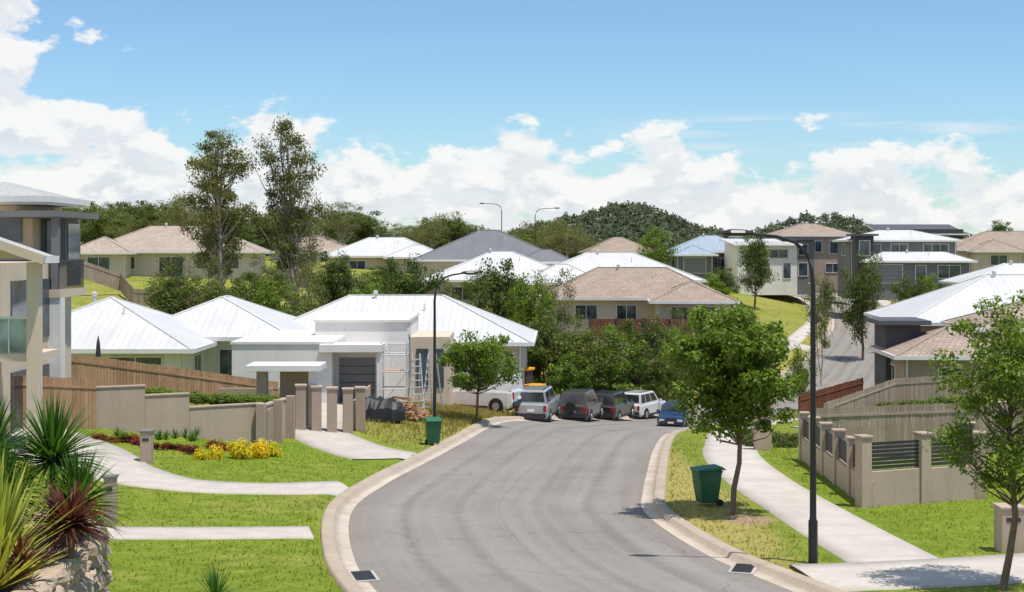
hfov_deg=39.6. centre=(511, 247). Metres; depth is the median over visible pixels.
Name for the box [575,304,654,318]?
window frames
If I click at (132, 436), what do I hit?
red leaf shrub
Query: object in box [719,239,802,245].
roof
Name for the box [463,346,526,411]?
walls
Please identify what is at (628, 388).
shrub
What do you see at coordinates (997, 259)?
window glass
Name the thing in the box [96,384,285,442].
retaining wall
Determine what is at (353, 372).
doors and windows
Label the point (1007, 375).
street tree
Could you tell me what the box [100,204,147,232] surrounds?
tree
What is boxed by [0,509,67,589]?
yucca plant
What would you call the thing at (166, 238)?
roof
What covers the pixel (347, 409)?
gate pillar
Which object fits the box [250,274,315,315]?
tree
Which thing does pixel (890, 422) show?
timber fence
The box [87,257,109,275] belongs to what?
window glass
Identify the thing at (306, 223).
tree
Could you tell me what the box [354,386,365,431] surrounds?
gate pillar
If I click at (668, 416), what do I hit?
parked car
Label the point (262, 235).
tree
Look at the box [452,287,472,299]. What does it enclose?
window glass
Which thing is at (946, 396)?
shrub
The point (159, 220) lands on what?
tree
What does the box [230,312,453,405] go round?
modern white house
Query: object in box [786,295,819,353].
footpath
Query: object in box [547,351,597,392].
tree
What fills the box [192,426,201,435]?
grass tuft
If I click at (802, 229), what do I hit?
roof
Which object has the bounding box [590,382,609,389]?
shrub
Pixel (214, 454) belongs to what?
yellow shrub
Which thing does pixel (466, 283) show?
tree
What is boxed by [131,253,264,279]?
walls
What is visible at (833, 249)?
window glass
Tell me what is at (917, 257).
roof
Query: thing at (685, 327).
tree
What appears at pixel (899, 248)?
window frames
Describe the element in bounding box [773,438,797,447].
shrub
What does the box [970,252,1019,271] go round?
walls
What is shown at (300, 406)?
gate pillar
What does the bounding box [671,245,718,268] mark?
roof
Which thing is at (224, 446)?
red leaf shrub
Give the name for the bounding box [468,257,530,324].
tree
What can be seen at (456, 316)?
roof
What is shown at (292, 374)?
gate portico
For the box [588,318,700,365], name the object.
fence
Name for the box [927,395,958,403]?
shrub
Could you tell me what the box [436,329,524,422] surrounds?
street tree
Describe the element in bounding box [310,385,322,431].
gate pillar
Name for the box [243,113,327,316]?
gum tree
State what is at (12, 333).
balustrades
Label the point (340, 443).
concrete driveway
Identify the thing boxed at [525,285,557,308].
walls
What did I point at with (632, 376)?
shrub
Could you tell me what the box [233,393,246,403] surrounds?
shrub
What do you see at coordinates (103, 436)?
red leaf shrub
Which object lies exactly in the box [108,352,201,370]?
window frames
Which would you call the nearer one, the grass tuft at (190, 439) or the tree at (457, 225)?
the grass tuft at (190, 439)
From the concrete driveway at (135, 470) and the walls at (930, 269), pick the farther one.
the walls at (930, 269)
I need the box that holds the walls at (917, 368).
[891,359,1023,400]
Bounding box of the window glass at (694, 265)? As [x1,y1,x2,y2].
[684,258,705,272]
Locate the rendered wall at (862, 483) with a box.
[798,411,985,507]
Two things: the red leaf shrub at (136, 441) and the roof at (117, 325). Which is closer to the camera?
the red leaf shrub at (136, 441)
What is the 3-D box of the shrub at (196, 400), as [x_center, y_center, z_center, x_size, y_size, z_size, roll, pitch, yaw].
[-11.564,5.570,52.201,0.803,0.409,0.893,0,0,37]
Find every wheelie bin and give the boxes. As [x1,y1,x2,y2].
[424,417,441,443]
[690,464,725,505]
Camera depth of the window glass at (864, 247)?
174.45 m
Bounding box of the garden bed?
[0,528,106,591]
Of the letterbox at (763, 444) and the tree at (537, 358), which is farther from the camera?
the tree at (537, 358)
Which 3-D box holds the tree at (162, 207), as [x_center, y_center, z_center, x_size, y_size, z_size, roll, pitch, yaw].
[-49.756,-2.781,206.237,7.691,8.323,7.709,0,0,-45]
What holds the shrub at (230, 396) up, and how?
on the ground at (784, 309)
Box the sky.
[0,0,1023,243]
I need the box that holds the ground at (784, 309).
[14,215,1023,591]
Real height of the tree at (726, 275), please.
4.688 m
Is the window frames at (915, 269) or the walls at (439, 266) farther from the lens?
the window frames at (915, 269)
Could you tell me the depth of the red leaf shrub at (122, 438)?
47.34 m
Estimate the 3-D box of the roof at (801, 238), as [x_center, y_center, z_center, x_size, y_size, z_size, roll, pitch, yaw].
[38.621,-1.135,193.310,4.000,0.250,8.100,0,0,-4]
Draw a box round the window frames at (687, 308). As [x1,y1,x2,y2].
[670,306,719,317]
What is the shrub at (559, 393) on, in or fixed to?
on the ground at (784, 309)
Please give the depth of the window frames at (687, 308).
116.23 m
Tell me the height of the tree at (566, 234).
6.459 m
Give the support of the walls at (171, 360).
on the ground at (784, 309)
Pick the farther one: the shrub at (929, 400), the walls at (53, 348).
the shrub at (929, 400)
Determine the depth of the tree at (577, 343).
97.28 m
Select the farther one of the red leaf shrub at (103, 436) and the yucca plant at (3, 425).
the red leaf shrub at (103, 436)
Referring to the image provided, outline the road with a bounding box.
[349,293,874,591]
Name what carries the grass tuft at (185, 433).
on the ground at (784, 309)
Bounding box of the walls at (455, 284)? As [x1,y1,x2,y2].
[433,282,522,303]
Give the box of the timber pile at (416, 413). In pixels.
[392,396,432,420]
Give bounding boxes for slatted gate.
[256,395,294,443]
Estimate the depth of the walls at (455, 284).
135.62 m
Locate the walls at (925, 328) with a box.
[874,324,942,382]
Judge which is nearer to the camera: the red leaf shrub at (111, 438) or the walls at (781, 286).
the red leaf shrub at (111, 438)
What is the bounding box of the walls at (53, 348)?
[0,205,98,450]
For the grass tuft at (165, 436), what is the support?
on the ground at (784, 309)
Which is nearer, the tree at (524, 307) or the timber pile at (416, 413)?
the timber pile at (416, 413)
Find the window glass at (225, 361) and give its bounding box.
[220,350,231,375]
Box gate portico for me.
[245,362,325,428]
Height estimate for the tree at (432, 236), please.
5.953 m
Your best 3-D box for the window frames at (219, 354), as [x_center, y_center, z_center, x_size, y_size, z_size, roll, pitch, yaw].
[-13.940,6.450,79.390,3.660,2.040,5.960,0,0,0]
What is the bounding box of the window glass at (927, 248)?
[842,244,947,254]
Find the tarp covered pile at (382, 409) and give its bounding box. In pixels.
[365,395,404,421]
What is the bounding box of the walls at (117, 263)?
[80,254,130,277]
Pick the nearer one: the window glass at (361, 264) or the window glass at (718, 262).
the window glass at (361, 264)
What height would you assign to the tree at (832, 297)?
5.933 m
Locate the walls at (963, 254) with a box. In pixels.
[957,251,1023,262]
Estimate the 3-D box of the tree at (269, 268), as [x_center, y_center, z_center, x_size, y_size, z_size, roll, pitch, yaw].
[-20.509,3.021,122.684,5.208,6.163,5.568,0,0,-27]
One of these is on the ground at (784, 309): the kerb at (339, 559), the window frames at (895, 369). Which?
the kerb at (339, 559)
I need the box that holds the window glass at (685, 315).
[671,307,718,318]
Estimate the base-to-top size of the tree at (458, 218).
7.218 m
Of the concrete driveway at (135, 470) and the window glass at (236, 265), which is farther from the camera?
the window glass at (236, 265)
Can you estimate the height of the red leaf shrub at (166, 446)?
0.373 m
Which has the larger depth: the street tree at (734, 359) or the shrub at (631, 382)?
the shrub at (631, 382)
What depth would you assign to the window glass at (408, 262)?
162.47 m
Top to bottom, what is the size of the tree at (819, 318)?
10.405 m
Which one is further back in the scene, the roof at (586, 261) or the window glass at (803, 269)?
the window glass at (803, 269)
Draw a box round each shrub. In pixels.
[92,432,107,439]
[104,435,120,442]
[118,434,132,442]
[121,432,139,442]
[129,436,139,445]
[146,386,165,393]
[154,388,173,393]
[160,441,175,449]
[171,443,183,449]
[177,445,191,451]
[184,443,200,452]
[189,394,209,404]
[190,392,202,403]
[190,448,207,460]
[197,393,214,404]
[204,439,220,448]
[206,443,225,459]
[207,393,228,403]
[210,392,237,404]
[211,441,228,449]
[225,437,254,459]
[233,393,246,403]
[235,395,247,402]
[244,393,263,402]
[248,438,270,458]
[257,394,279,400]
[263,440,283,456]
[554,387,566,397]
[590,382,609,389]
[596,382,633,389]
[605,385,631,391]
[616,379,644,388]
[619,374,634,382]
[623,382,645,389]
[742,438,752,446]
[772,431,792,442]
[772,436,779,442]
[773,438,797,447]
[788,432,797,442]
[878,400,909,411]
[907,399,926,406]
[920,398,943,408]
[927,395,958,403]
[932,394,955,399]
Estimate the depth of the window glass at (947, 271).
172.54 m
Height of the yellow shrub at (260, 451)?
0.870 m
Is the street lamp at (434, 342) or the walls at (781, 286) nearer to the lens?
the street lamp at (434, 342)
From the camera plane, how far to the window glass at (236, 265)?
146.49 m
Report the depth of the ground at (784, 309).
36.83 m
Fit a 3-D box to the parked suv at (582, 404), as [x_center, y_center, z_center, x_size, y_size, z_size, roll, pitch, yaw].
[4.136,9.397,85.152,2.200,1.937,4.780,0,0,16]
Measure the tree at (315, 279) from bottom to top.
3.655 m
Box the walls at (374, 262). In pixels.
[327,258,388,268]
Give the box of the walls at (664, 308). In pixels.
[655,304,730,333]
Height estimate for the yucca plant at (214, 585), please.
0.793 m
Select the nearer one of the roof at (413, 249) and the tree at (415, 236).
the roof at (413, 249)
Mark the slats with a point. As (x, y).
(842, 447)
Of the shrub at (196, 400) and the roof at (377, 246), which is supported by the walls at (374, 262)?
the roof at (377, 246)
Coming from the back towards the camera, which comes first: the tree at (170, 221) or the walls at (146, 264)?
the tree at (170, 221)
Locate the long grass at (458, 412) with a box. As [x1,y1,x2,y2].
[354,323,809,448]
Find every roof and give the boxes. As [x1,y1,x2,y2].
[0,182,89,263]
[71,292,219,367]
[80,236,137,277]
[114,223,271,275]
[170,295,309,340]
[265,235,346,257]
[291,290,537,373]
[323,235,431,262]
[383,244,433,258]
[411,227,540,279]
[424,248,549,281]
[525,264,584,284]
[526,249,569,263]
[539,264,724,313]
[554,249,706,281]
[578,237,653,252]
[647,280,739,318]
[668,233,724,252]
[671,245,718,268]
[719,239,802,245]
[759,222,853,236]
[774,238,818,239]
[832,228,962,281]
[846,234,878,235]
[860,249,977,271]
[864,270,1023,325]
[865,224,967,234]
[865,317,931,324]
[869,325,1022,377]
[938,260,1023,283]
[940,301,1023,333]
[956,229,1023,254]
[965,239,1023,269]
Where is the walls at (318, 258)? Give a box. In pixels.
[273,254,323,260]
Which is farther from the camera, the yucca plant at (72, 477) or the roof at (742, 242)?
the roof at (742, 242)
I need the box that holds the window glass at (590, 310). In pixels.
[576,305,635,319]
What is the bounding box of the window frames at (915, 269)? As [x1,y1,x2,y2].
[873,264,960,282]
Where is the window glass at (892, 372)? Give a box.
[890,365,960,379]
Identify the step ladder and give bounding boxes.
[408,353,424,408]
[422,353,442,412]
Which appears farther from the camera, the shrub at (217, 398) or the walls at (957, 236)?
the walls at (957, 236)
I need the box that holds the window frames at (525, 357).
[463,347,526,369]
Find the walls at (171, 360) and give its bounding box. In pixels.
[78,349,206,385]
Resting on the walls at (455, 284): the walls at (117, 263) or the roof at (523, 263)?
the roof at (523, 263)
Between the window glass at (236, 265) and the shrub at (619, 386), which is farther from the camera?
the window glass at (236, 265)
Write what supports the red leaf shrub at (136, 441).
on the ground at (784, 309)
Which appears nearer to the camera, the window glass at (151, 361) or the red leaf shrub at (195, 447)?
the red leaf shrub at (195, 447)
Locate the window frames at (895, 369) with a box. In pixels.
[890,363,962,377]
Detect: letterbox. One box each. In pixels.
[102,474,118,524]
[139,429,154,463]
[753,415,771,450]
[992,503,1023,552]
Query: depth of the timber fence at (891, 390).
76.02 m
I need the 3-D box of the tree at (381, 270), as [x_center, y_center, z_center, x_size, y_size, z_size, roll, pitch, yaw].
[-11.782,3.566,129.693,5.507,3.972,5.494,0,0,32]
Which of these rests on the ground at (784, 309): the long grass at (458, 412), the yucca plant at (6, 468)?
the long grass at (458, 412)
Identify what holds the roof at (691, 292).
on the walls at (664, 308)
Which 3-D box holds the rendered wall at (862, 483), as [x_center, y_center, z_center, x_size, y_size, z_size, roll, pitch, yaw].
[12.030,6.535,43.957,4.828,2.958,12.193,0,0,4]
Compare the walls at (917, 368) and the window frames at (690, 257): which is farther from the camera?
the window frames at (690, 257)
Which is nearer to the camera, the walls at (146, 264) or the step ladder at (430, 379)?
the step ladder at (430, 379)
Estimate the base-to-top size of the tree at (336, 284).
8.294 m
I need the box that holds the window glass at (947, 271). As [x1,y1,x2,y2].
[872,265,959,282]
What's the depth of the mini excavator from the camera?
84.89 m
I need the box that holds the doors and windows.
[339,334,443,401]
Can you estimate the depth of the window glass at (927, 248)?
176.46 m
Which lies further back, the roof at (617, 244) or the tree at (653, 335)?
the roof at (617, 244)
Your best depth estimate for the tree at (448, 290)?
106.53 m
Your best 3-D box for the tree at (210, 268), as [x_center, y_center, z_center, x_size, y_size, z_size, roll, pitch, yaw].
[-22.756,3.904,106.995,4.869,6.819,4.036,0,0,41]
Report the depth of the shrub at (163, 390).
51.45 m
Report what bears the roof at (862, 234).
on the walls at (855, 249)
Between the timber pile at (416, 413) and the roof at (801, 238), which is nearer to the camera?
the timber pile at (416, 413)
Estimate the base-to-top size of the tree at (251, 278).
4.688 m
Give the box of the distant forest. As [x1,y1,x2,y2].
[80,200,971,255]
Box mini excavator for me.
[524,367,545,386]
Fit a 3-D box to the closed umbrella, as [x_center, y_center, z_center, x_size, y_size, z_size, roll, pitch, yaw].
[-17.600,4.925,60.500,0.296,2.350,0.296,0,0,-22]
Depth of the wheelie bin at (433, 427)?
55.52 m
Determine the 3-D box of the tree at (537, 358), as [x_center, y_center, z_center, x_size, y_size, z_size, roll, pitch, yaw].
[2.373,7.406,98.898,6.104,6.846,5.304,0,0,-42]
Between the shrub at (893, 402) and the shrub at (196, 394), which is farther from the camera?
the shrub at (893, 402)
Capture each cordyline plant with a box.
[0,526,55,585]
[15,473,120,561]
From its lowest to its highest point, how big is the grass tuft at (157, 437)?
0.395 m
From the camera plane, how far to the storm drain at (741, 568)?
29.68 m
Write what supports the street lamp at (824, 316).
on the ground at (784, 309)
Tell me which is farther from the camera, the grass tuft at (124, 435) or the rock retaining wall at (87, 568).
the grass tuft at (124, 435)
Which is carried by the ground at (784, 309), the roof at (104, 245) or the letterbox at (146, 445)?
the letterbox at (146, 445)
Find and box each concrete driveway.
[6,428,348,495]
[295,402,416,459]
[761,337,809,350]
[789,553,1023,591]
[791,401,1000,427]
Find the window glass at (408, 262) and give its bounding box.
[407,261,416,270]
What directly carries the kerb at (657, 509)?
on the ground at (784, 309)
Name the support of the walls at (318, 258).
on the ground at (784, 309)
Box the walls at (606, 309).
[548,300,654,336]
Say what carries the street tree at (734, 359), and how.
on the ground at (784, 309)
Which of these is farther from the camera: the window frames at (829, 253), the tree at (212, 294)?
the window frames at (829, 253)
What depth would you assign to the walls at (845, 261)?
176.84 m
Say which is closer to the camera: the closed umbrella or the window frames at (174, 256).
the closed umbrella
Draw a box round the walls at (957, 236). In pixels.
[941,235,963,238]
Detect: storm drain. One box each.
[348,570,379,581]
[727,563,756,574]
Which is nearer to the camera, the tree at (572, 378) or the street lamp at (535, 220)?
the tree at (572, 378)
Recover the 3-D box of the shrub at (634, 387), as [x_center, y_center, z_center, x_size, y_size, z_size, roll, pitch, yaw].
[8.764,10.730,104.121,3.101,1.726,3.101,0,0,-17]
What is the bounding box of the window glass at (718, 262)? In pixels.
[714,258,723,266]
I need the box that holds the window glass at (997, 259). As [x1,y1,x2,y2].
[991,255,1006,264]
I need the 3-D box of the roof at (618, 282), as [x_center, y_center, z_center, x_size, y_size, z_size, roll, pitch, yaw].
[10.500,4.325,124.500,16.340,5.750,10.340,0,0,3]
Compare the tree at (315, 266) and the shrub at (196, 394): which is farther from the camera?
the tree at (315, 266)
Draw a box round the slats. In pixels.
[803,417,972,468]
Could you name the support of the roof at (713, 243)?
on the walls at (721, 255)
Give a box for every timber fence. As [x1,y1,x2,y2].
[23,376,96,429]
[71,354,278,397]
[84,261,203,306]
[274,270,446,295]
[798,378,863,411]
[816,401,1023,453]
[824,373,991,417]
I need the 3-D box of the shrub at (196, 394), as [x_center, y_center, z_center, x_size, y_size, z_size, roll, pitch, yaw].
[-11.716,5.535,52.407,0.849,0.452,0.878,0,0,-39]
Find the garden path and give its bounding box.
[99,526,313,539]
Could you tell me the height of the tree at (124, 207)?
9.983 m
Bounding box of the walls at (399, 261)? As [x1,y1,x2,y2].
[392,259,411,272]
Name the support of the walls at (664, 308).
on the ground at (784, 309)
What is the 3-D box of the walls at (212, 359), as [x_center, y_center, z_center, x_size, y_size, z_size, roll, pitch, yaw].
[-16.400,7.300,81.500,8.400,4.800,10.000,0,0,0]
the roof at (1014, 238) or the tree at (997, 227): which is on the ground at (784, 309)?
the tree at (997, 227)
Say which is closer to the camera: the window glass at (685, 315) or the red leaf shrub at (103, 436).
the red leaf shrub at (103, 436)
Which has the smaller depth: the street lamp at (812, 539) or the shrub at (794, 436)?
the street lamp at (812, 539)
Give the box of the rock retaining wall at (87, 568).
[11,510,113,591]
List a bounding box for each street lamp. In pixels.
[433,271,477,416]
[479,203,501,230]
[535,207,558,245]
[720,229,817,563]
[806,283,825,348]
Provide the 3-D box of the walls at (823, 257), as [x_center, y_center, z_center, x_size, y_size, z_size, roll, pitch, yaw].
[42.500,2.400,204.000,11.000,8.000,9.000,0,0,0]
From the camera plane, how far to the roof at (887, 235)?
177.31 m
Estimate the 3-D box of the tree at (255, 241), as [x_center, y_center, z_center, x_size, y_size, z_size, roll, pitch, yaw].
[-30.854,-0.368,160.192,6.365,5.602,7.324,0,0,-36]
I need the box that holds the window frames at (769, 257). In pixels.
[747,249,790,279]
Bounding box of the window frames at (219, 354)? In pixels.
[219,348,231,372]
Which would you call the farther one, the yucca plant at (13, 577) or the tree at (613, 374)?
the tree at (613, 374)
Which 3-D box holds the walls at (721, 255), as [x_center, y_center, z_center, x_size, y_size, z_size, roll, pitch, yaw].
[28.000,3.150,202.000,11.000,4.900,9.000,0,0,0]
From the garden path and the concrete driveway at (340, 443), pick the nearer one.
the garden path
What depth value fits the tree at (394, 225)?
207.51 m
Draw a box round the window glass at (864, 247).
[860,241,869,255]
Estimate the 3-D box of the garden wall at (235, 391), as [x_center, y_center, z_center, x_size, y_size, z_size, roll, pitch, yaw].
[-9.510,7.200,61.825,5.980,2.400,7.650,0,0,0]
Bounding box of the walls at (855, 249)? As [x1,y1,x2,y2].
[851,236,873,298]
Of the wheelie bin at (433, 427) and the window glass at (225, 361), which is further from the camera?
the window glass at (225, 361)
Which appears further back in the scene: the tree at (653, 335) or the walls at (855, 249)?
the walls at (855, 249)
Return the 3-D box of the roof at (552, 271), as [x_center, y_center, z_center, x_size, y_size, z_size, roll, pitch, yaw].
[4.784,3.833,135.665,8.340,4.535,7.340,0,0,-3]
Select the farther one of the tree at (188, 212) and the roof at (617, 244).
the roof at (617, 244)
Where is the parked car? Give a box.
[657,401,692,426]
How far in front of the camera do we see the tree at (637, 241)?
249.13 m
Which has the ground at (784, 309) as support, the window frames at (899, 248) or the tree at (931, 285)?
the tree at (931, 285)
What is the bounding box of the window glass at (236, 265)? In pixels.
[131,257,238,276]
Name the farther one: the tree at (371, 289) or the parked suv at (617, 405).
the tree at (371, 289)
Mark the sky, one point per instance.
(725, 114)
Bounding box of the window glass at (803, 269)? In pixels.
[799,244,807,275]
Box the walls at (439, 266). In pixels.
[417,262,461,284]
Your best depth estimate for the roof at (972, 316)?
83.60 m
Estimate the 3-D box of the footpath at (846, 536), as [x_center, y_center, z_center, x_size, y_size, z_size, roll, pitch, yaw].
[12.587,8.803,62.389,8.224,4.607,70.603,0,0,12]
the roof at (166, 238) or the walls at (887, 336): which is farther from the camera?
the roof at (166, 238)
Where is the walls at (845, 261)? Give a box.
[838,242,954,298]
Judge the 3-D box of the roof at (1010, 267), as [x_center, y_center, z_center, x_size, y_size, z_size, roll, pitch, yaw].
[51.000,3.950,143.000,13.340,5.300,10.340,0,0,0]
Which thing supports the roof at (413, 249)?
on the walls at (374, 262)
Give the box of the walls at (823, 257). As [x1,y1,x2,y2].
[764,237,843,292]
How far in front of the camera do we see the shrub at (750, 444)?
56.13 m
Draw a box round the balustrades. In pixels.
[0,259,84,353]
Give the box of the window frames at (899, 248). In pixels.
[842,244,948,255]
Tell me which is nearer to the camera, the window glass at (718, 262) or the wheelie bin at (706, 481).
the wheelie bin at (706, 481)
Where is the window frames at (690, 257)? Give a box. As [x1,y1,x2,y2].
[683,257,705,270]
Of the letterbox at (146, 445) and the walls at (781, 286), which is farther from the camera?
the walls at (781, 286)
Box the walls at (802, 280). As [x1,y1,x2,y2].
[795,240,813,294]
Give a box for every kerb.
[321,298,833,591]
[641,293,880,591]
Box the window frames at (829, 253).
[814,240,837,272]
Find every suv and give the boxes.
[515,384,559,422]
[558,388,602,421]
[594,389,633,420]
[624,389,665,418]
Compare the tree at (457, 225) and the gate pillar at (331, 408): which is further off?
the tree at (457, 225)
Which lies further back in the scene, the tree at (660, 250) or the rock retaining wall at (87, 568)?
the tree at (660, 250)
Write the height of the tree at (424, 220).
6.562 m
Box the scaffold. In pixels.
[380,340,408,401]
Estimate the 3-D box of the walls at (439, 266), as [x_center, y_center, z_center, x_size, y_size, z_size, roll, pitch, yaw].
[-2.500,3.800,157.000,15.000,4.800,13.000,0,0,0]
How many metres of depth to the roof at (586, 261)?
137.38 m
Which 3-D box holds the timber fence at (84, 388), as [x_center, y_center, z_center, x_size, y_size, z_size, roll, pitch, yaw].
[-17.993,5.133,46.702,8.698,2.843,0.944,0,0,-28]
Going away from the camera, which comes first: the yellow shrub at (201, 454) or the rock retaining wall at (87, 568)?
the rock retaining wall at (87, 568)
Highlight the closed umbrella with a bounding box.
[96,336,100,369]
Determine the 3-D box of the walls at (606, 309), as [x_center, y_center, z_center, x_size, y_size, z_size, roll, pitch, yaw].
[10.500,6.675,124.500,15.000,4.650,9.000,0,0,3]
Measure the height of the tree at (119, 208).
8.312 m
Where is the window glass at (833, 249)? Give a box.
[814,240,837,271]
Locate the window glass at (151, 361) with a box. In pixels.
[110,354,200,385]
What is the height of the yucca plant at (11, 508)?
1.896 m
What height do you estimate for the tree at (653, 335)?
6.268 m
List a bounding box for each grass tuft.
[111,427,122,435]
[116,431,133,437]
[154,430,162,440]
[159,431,173,439]
[169,427,180,438]
[179,427,188,437]
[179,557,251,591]
[183,430,199,441]
[184,430,200,441]
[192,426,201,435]
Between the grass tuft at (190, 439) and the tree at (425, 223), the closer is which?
the grass tuft at (190, 439)
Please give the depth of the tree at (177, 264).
111.97 m
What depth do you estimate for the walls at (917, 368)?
78.95 m
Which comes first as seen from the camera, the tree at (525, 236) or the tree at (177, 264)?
the tree at (177, 264)
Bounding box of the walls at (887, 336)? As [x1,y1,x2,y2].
[875,324,920,384]
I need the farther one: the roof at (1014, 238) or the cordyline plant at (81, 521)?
the roof at (1014, 238)
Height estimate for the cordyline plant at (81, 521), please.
1.508 m
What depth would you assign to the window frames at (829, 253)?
199.43 m
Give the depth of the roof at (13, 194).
51.60 m
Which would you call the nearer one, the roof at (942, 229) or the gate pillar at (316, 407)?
the gate pillar at (316, 407)
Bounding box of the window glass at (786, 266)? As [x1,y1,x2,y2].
[746,250,790,278]
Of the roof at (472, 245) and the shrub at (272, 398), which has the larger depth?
the roof at (472, 245)
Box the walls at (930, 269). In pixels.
[865,263,970,299]
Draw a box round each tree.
[62,208,84,224]
[68,205,98,243]
[74,200,105,243]
[80,208,138,243]
[81,208,134,241]
[85,201,140,231]
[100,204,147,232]
[100,219,140,237]
[103,202,126,215]
[104,201,137,213]
[116,200,156,229]
[130,201,185,229]
[141,254,199,300]
[141,265,208,314]
[145,205,194,225]
[154,200,184,223]
[156,192,198,225]
[166,128,259,293]
[175,203,213,225]
[187,254,231,301]
[195,208,239,283]
[197,275,261,304]
[227,269,304,304]
[229,225,264,244]
[232,219,285,244]
[241,211,286,247]
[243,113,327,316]
[248,251,303,303]
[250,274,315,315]
[271,206,326,237]
[280,263,327,315]
[292,211,327,255]
[293,244,330,296]
[305,273,359,295]
[308,249,369,310]
[310,202,349,243]
[313,210,393,244]
[320,201,363,244]
[320,202,361,238]
[343,272,382,296]
[348,282,383,294]
[357,265,400,293]
[372,252,449,293]
[381,222,408,236]
[381,225,411,236]
[394,226,435,246]
[398,217,451,247]
[402,218,448,248]
[403,212,455,248]
[403,223,453,246]
[407,215,438,247]
[422,211,483,248]
[435,274,461,300]
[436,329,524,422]
[439,217,468,246]
[446,292,487,310]
[450,223,476,239]
[453,269,505,305]
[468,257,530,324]
[503,230,530,243]
[504,272,559,361]
[512,220,565,248]
[516,230,541,246]
[518,305,574,384]
[529,268,589,369]
[530,231,578,251]
[532,222,599,256]
[536,219,582,253]
[536,220,587,257]
[542,315,628,388]
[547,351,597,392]
[578,323,652,389]
[609,315,669,385]
[619,236,648,245]
[633,225,681,264]
[636,353,687,400]
[651,307,698,363]
[652,325,690,396]
[659,303,805,514]
[663,362,695,400]
[700,272,733,293]
[707,267,741,296]
[736,232,779,308]
[784,344,820,399]
[799,274,833,385]
[818,275,838,323]
[834,250,886,359]
[887,271,931,303]
[919,289,1023,590]
[923,273,941,292]
[987,219,1013,230]
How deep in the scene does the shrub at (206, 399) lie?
52.30 m
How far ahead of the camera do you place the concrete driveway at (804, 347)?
148.37 m
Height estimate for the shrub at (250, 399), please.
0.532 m
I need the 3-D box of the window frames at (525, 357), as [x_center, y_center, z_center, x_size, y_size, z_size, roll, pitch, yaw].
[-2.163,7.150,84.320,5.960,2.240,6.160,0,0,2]
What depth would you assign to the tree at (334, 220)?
229.76 m
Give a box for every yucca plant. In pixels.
[0,390,52,495]
[0,432,57,533]
[0,451,80,559]
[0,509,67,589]
[1,385,118,535]
[21,444,136,545]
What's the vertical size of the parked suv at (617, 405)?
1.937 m
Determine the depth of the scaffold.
66.22 m
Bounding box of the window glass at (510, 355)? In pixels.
[455,354,512,372]
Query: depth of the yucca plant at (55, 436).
23.91 m
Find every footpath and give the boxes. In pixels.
[703,415,937,562]
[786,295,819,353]
[870,300,892,305]
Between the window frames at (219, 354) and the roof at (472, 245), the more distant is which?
the roof at (472, 245)
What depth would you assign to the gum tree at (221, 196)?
109.97 m
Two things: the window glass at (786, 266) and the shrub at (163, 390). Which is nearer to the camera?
the shrub at (163, 390)
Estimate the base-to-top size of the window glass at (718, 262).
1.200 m
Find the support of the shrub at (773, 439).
on the ground at (784, 309)
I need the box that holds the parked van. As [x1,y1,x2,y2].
[453,372,522,413]
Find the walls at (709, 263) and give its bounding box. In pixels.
[672,256,712,278]
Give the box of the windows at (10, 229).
[0,218,79,431]
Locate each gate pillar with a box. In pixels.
[295,384,306,429]
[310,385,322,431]
[326,386,337,432]
[342,387,353,433]
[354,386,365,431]
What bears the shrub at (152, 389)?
on the ground at (784, 309)
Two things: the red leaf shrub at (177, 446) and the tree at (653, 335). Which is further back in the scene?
the tree at (653, 335)
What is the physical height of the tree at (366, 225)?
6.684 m
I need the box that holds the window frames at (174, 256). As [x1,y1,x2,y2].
[131,256,239,276]
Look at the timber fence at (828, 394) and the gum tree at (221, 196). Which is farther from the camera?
the gum tree at (221, 196)
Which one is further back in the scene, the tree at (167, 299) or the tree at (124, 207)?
the tree at (124, 207)
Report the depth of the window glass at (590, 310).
120.14 m
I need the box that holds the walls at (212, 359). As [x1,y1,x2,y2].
[207,341,231,372]
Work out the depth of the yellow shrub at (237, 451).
46.62 m
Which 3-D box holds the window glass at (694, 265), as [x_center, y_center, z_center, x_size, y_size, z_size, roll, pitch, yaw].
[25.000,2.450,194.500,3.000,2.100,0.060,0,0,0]
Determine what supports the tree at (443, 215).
on the ground at (784, 309)
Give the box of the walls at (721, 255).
[667,253,723,276]
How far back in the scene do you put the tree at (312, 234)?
176.06 m
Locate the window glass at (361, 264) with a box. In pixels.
[350,261,364,268]
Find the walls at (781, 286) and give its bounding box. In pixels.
[724,245,796,294]
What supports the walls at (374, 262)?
on the ground at (784, 309)
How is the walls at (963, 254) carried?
on the ground at (784, 309)
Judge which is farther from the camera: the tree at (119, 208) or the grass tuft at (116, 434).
the tree at (119, 208)
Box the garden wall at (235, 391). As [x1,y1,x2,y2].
[218,385,370,429]
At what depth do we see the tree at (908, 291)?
145.45 m
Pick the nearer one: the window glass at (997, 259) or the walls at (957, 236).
the window glass at (997, 259)
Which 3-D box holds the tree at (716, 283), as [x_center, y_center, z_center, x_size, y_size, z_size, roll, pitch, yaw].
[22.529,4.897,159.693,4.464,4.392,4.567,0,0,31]
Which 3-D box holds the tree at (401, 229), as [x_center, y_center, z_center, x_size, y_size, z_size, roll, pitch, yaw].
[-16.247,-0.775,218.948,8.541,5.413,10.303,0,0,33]
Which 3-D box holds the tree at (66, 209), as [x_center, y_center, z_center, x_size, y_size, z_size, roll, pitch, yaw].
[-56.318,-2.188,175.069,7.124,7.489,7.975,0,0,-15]
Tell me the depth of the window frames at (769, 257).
188.00 m

